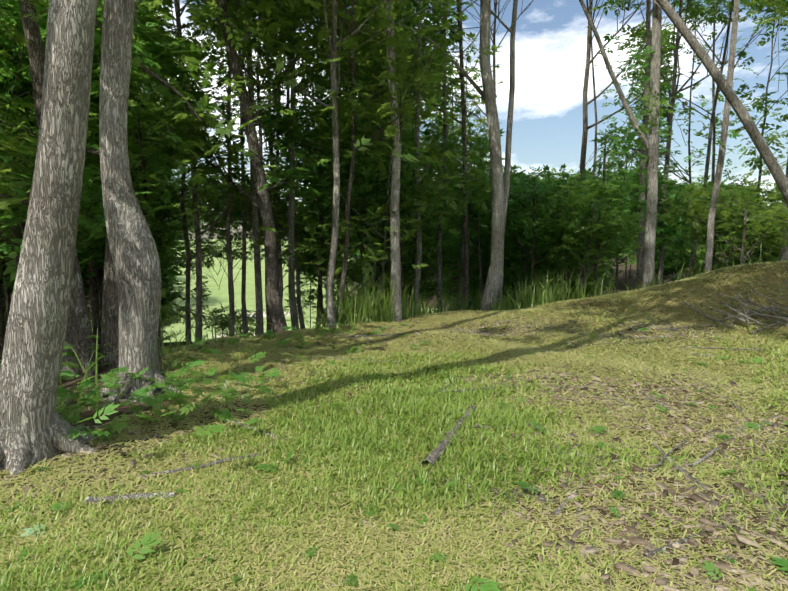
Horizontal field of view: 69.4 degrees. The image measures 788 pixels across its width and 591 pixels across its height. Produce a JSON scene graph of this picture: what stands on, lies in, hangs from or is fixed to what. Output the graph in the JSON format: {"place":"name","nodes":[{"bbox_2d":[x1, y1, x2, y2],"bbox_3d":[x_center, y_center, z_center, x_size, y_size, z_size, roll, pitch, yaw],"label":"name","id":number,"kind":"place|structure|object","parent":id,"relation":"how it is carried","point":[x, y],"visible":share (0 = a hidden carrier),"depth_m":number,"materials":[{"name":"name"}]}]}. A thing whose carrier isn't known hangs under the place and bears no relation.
{"place":"outdoors","nodes":[
{"label":"outdoors","id":0,"kind":"place"},
{"bbox_2d":[150,288,186,371],"bbox_3d":[-2.927,0.535,7.090,0.810,1.342,0.906,0,5,2],"label":"pine sapling","id":1,"kind":"object","parent":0,"point":[164,321],"depth_m":7.07,"materials":[{"name":"green plant"}]},
{"bbox_2d":[0,238,787,590],"bbox_3d":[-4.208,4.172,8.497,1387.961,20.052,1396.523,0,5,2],"label":"ground","id":2,"kind":"structure","parent":0,"point":[216,296],"depth_m":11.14,"materials":[{"name":"green plant"}]},
{"bbox_2d":[0,0,787,474],"bbox_3d":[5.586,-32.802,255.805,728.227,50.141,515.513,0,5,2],"label":"tree trunks","id":3,"kind":"object","parent":2,"relation":"on","point":[48,312],"visible":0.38,"depth_m":12.42,"materials":[{"name":"grey plant"}]},
{"bbox_2d":[0,0,787,340],"bbox_3d":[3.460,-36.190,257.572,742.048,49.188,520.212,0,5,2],"label":"tree foliage","id":4,"kind":"object","parent":3,"relation":"attached to","point":[156,48],"visible":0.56,"depth_m":17.31,"materials":[{"name":"green plant"}]},
{"bbox_2d":[0,260,787,590],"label":"dry lawn clippings","id":5,"kind":"object","parent":2,"relation":"on","point":[410,546],"visible":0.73,"depth_m":4.11,"materials":[{"name":"green plant"}]},
{"bbox_2d":[0,314,787,590],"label":"dead leaves","id":6,"kind":"object","parent":2,"relation":"on","point":[633,540],"visible":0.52,"depth_m":3.84,"materials":[{"name":"brown plant"}]},
{"bbox_2d":[0,258,787,590],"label":"plants","id":7,"kind":"object","parent":2,"relation":"on","point":[68,416],"visible":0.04,"depth_m":5.47,"materials":[{"name":"green plant"}]},
{"bbox_2d":[1,279,787,590],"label":"fallen branches","id":8,"kind":"object","parent":2,"relation":"on","point":[433,456],"visible":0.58,"depth_m":5.07,"materials":[{"name":"grey plant"}]},
{"bbox_2d":[59,249,783,412],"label":"tall grass","id":9,"kind":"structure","parent":2,"relation":"on","point":[370,312],"depth_m":14.13,"materials":[{"name":"green plant"}]},
{"bbox_2d":[131,0,787,238],"label":"sky","id":10,"kind":"structure","parent":0,"point":[551,35],"materials":[{"name":"blue"}]}
]}

